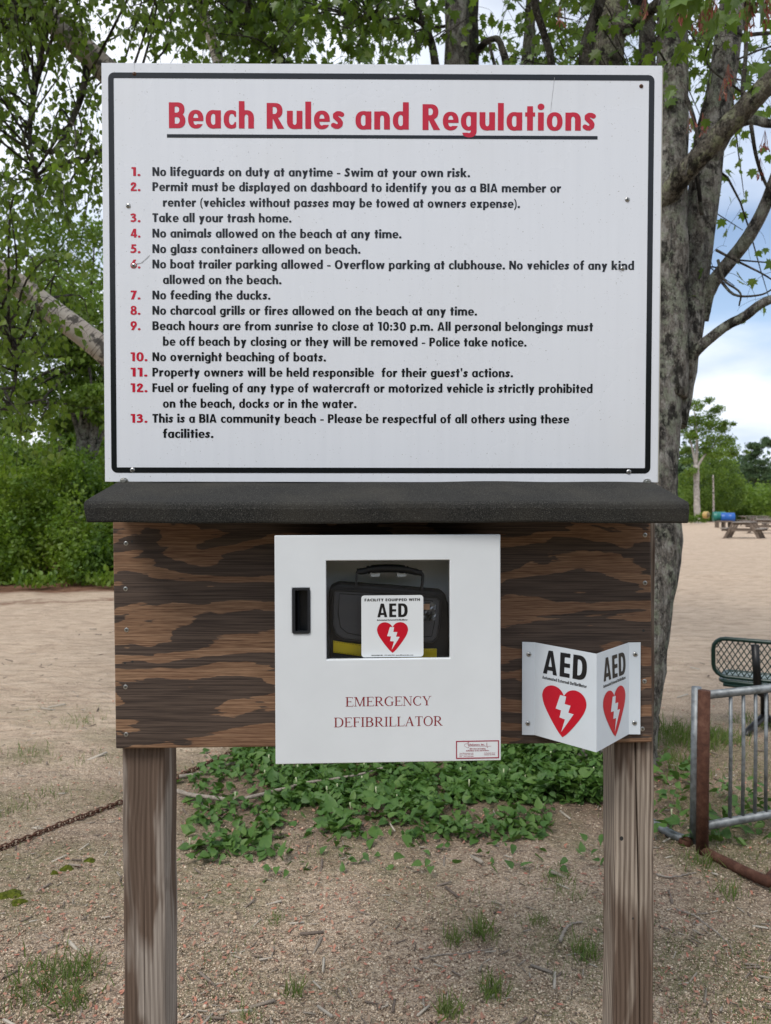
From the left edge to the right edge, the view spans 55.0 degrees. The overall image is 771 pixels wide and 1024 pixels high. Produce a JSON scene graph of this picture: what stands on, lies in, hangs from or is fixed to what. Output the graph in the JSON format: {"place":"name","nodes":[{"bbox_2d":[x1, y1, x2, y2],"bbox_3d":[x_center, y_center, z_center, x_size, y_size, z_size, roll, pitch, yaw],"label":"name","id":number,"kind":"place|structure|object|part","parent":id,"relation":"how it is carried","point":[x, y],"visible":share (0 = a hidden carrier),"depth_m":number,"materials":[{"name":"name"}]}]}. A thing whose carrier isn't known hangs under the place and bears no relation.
{"place":"outdoors","nodes":[
{"label":"outdoors","id":0,"kind":"place"},
{"bbox_2d":[0,520,770,1023],"bbox_3d":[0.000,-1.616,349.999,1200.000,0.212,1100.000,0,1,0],"label":"ground","id":1,"kind":"structure","parent":0,"point":[724,588],"depth_m":3.10,"materials":[{"name":"beige sand"}]},
{"bbox_2d":[0,889,23,899],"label":"moss cushion","id":2,"kind":"object","parent":1,"relation":"on","point":[11,893],"visible":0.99,"depth_m":2.85,"materials":[{"name":"green plant"}]},
{"bbox_2d":[0,426,27,465],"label":"broadleaf tree","id":3,"kind":"object","parent":1,"relation":"on","point":[2,431],"visible":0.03,"depth_m":21.24,"materials":[{"name":"green plant"}]},
{"bbox_2d":[11,898,27,906],"bbox_3d":[-1.388,1.475,2.801,0.075,0.021,0.042,0,1,0],"label":"moss cushion","id":4,"kind":"object","parent":1,"relation":"on","point":[15,902],"visible":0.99,"depth_m":2.80,"materials":[{"name":"green plant"}]},
{"bbox_2d":[0,209,104,573],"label":"broadleaf tree","id":5,"kind":"object","parent":1,"relation":"on","point":[85,392],"visible":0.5,"depth_m":15.51,"materials":[{"name":"green plant"}]},
{"bbox_2d":[50,870,58,874],"bbox_3d":[-1.343,1.465,3.006,0.039,0.023,0.025,0,1,0],"label":"moss cushion","id":6,"kind":"object","parent":1,"relation":"on","point":[54,872],"visible":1,"depth_m":3.00,"materials":[{"name":"green plant"}]},
{"bbox_2d":[0,564,113,587],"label":"foot sprigs","id":7,"kind":"object","parent":1,"relation":"on","point":[38,581],"visible":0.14,"depth_m":13.16,"materials":[{"name":"green plant"}]},
{"bbox_2d":[0,399,115,525],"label":"broadleaf tree","id":8,"kind":"object","parent":1,"relation":"on","point":[8,445],"visible":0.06,"depth_m":21.12,"materials":[{"name":"green plant"}]},
{"bbox_2d":[0,409,116,586],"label":"undergrowth","id":9,"kind":"object","parent":1,"relation":"on","point":[28,541],"visible":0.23,"depth_m":14.43,"materials":[{"name":"green plant"}]},
{"bbox_2d":[59,864,73,871],"bbox_3d":[-1.308,1.462,3.049,0.066,0.023,0.041,0,1,0],"label":"moss cushion","id":10,"kind":"object","parent":1,"relation":"on","point":[67,867],"visible":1,"depth_m":3.04,"materials":[{"name":"green plant"}]},
{"bbox_2d":[83,857,94,862],"bbox_3d":[-1.240,1.462,3.111,0.061,0.023,0.039,0,1,0],"label":"moss cushion","id":11,"kind":"object","parent":1,"relation":"on","point":[90,860],"visible":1,"depth_m":3.10,"materials":[{"name":"green plant"}]},
{"bbox_2d":[0,750,231,850],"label":"chain","id":12,"kind":"object","parent":1,"relation":"on","point":[42,831],"visible":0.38,"depth_m":3.51,"materials":[{"name":"metal"}]},
{"bbox_2d":[0,0,234,479],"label":"birch tree","id":13,"kind":"object","parent":1,"relation":"on","point":[45,18],"visible":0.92,"depth_m":5.06,"materials":[{"name":"green plant"}]},
{"bbox_2d":[179,760,237,777],"bbox_3d":[-0.905,1.419,4.158,0.520,0.048,0.068,0,1,-38],"label":"fallen branch","id":14,"kind":"object","parent":1,"relation":"on","point":[183,775],"visible":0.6,"depth_m":4.04,"materials":[{"name":"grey wood"}]},
{"bbox_2d":[177,762,407,801],"bbox_3d":[-0.427,1.399,3.849,1.304,0.099,0.203,0,1,-12],"label":"fallen branch","id":15,"kind":"object","parent":1,"relation":"on","point":[190,794],"visible":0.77,"depth_m":3.76,"materials":[{"name":"grey wood"}]},
{"bbox_2d":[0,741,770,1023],"bbox_3d":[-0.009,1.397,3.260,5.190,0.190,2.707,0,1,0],"label":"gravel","id":16,"kind":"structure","parent":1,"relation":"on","point":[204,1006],"depth_m":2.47,"materials":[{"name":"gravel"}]},
{"bbox_2d":[0,691,770,1023],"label":"leaf litter","id":17,"kind":"object","parent":1,"relation":"on","point":[482,1015],"visible":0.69,"depth_m":2.50,"materials":[{"name":"brown plant"}]},
{"bbox_2d":[0,628,770,1023],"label":"bark chips","id":18,"kind":"object","parent":1,"relation":"on","point":[202,974],"visible":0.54,"depth_m":2.57,"materials":[{"name":"brown wood"}]},
{"bbox_2d":[84,481,688,1023],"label":"notice stand","id":19,"kind":"object","parent":1,"relation":"on","point":[194,595],"visible":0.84,"depth_m":1.61,"materials":[{"name":"brown wood"}]},
{"bbox_2d":[101,61,662,482],"bbox_3d":[-0.005,-0.515,1.615,1.213,0.910,0.034,0,1,0],"label":"rules sign","id":20,"kind":"object","parent":19,"relation":"attached to","point":[373,273],"visible":1,"depth_m":1.61,"materials":[{"name":"white metal"}]},
{"bbox_2d":[274,534,500,763],"bbox_3d":[0.004,0.269,1.514,0.446,0.450,0.121,0,1,-2],"label":"defibrillator cabinet","id":21,"kind":"object","parent":19,"relation":"attached to","point":[360,710],"visible":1,"depth_m":1.46,"materials":[{"name":"white metal"}]},
{"bbox_3d":[0.006,0.269,1.462,0.446,0.450,0.032,0,1,0],"label":"door","id":22,"kind":"part","parent":21,"relation":"part of","materials":[{"name":"white metal"}]},
{"bbox_2d":[328,564,448,658],"bbox_3d":[0.007,0.221,1.523,0.247,0.231,0.076,0,1,-2],"label":"carry bag","id":23,"kind":"object","parent":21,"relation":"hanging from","point":[344,601],"visible":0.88,"depth_m":1.49,"materials":[{"name":"black fabric"}]},
{"bbox_2d":[522,642,640,751],"bbox_3d":[0.425,0.386,1.561,0.257,0.208,0.099,0,1,0],"label":"projecting sign","id":24,"kind":"object","parent":19,"relation":"attached to","point":[583,700],"visible":1,"depth_m":1.57,"materials":[{"name":"white plastic"}]},
{"bbox_2d":[116,0,656,64],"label":"maple tree","id":25,"kind":"object","parent":1,"relation":"on","point":[250,23],"visible":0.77,"depth_m":5.69,"materials":[{"name":"green plant"}]},
{"bbox_2d":[189,747,671,844],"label":"flower spikes","id":26,"kind":"object","parent":1,"relation":"on","point":[396,794],"visible":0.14,"depth_m":3.70,"materials":[{"name":"plant"}]},
{"bbox_2d":[420,948,492,959],"bbox_3d":[0.240,1.478,2.481,0.260,0.015,0.012,0,1,-15],"label":"fallen branch","id":27,"kind":"object","parent":1,"relation":"on","point":[452,953],"visible":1,"depth_m":2.47,"materials":[{"name":"brown wood"}]},
{"bbox_2d":[177,743,770,882],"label":"ground plants","id":28,"kind":"object","parent":1,"relation":"on","point":[565,770],"visible":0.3,"depth_m":3.64,"materials":[{"name":"green plant"}]},
{"bbox_2d":[559,921,582,942],"bbox_3d":[0.645,1.477,2.614,0.034,0.018,0.155,0,1,42],"label":"fallen branch","id":29,"kind":"object","parent":1,"relation":"on","point":[564,931],"visible":1,"depth_m":2.61,"materials":[{"name":"grey wood"}]},
{"bbox_2d":[468,0,770,764],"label":"maple tree","id":30,"kind":"object","parent":1,"relation":"on","point":[690,283],"visible":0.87,"depth_m":4.08,"materials":[{"name":"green plant"}]},
{"bbox_2d":[656,872,695,877],"bbox_3d":[1.181,1.464,2.989,0.180,0.017,0.035,0,1,-10],"label":"fallen branch","id":31,"kind":"object","parent":1,"relation":"on","point":[657,874],"visible":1,"depth_m":2.98,"materials":[{"name":"grey wood"}]},
{"bbox_2d":[654,686,701,846],"bbox_3d":[1.251,1.145,3.451,0.104,0.729,0.432,0,1,-36],"label":"post","id":32,"kind":"object","parent":1,"relation":"on","point":[670,833],"visible":0.53,"depth_m":3.30,"materials":[{"name":"silver metal"}]},
{"bbox_2d":[688,511,710,523],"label":"shrub","id":33,"kind":"object","parent":1,"relation":"on","point":[694,518],"visible":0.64,"depth_m":57.85,"materials":[{"name":"green plant"}]},
{"bbox_2d":[676,908,732,952],"bbox_3d":[1.134,1.467,2.606,0.046,0.015,0.279,0,1,-18],"label":"fallen branch","id":34,"kind":"object","parent":1,"relation":"on","point":[677,909],"visible":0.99,"depth_m":2.64,"materials":[{"name":"grey wood"}]},
{"bbox_2d":[702,511,709,518],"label":"storage drum","id":35,"kind":"object","parent":1,"relation":"on","point":[705,514],"visible":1,"depth_m":50.90,"materials":[{"name":"plastic"}]},
{"bbox_2d":[679,396,750,523],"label":"broadleaf tree","id":36,"kind":"object","parent":1,"relation":"on","point":[699,421],"visible":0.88,"depth_m":61.75,"materials":[{"name":"green plant"}]},
{"bbox_2d":[678,451,751,521],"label":"willow tree","id":37,"kind":"object","parent":1,"relation":"on","point":[734,487],"visible":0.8,"depth_m":68.04,"materials":[{"name":"green plant"}]},
{"bbox_2d":[678,479,770,520],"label":"shore bushes","id":38,"kind":"object","parent":1,"relation":"on","point":[758,503],"visible":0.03,"depth_m":70.78,"materials":[{"name":"green plant"}]},
{"bbox_2d":[678,437,770,493],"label":"wood","id":39,"kind":"object","parent":1,"relation":"on","point":[681,467],"visible":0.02,"depth_m":194.36,"materials":[{"name":"green plant"}]},
{"bbox_2d":[715,521,733,527],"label":"drum rack","id":40,"kind":"object","parent":1,"relation":"on","point":[723,524],"visible":0.75,"depth_m":49.84,"materials":[{"name":"brown wood"}]},
{"bbox_2d":[712,512,725,520],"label":"storage drum","id":41,"kind":"object","parent":40,"relation":"on","point":[716,516],"visible":0.78,"depth_m":50.09,"materials":[{"name":"plastic"}]},
{"bbox_2d":[721,513,734,521],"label":"storage drum","id":42,"kind":"object","parent":40,"relation":"on","point":[727,516],"visible":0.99,"depth_m":49.74,"materials":[{"name":"plastic"}]},
{"bbox_2d":[696,684,770,887],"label":"bike rack","id":43,"kind":"object","parent":1,"relation":"on","point":[704,824],"visible":0.94,"depth_m":3.21,"materials":[{"name":"silver metal"}]},
{"bbox_2d":[711,637,770,736],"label":"bench","id":44,"kind":"object","parent":1,"relation":"on","point":[731,677],"visible":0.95,"depth_m":4.82,"materials":[{"name":"green metal"}]},
{"bbox_2d":[720,521,768,538],"bbox_3d":[16.488,0.823,34.008,1.722,0.760,1.900,0,1,36],"label":"picnic table","id":45,"kind":"object","parent":1,"relation":"on","point":[732,528],"visible":0.95,"depth_m":33.64,"materials":[{"name":"wood"}]},
{"bbox_2d":[736,436,770,491],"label":"pine tree","id":46,"kind":"object","parent":1,"relation":"on","point":[756,448],"visible":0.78,"depth_m":108.92,"materials":[{"name":"green plant"}]},
{"bbox_2d":[739,516,769,525],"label":"picnic table","id":47,"kind":"object","parent":1,"relation":"on","point":[742,517],"visible":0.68,"depth_m":52.63,"materials":[{"name":"wood"}]},
{"bbox_2d":[745,519,770,533],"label":"picnic table","id":48,"kind":"object","parent":1,"relation":"on","point":[762,520],"visible":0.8,"depth_m":39.44,"materials":[{"name":"wood"}]},
{"bbox_2d":[750,518,770,530],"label":"picnic table","id":49,"kind":"object","parent":1,"relation":"on","point":[764,523],"visible":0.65,"depth_m":45.27,"materials":[{"name":"wood"}]},
{"bbox_2d":[0,660,770,1023],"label":"grass","id":50,"kind":"structure","parent":0,"point":[488,986],"depth_m":2.49,"materials":[{"name":"green plant"}]},
{"bbox_2d":[0,0,770,467],"label":"sky","id":51,"kind":"structure","parent":0,"point":[735,370],"materials":[{"name":"white"}]}
]}

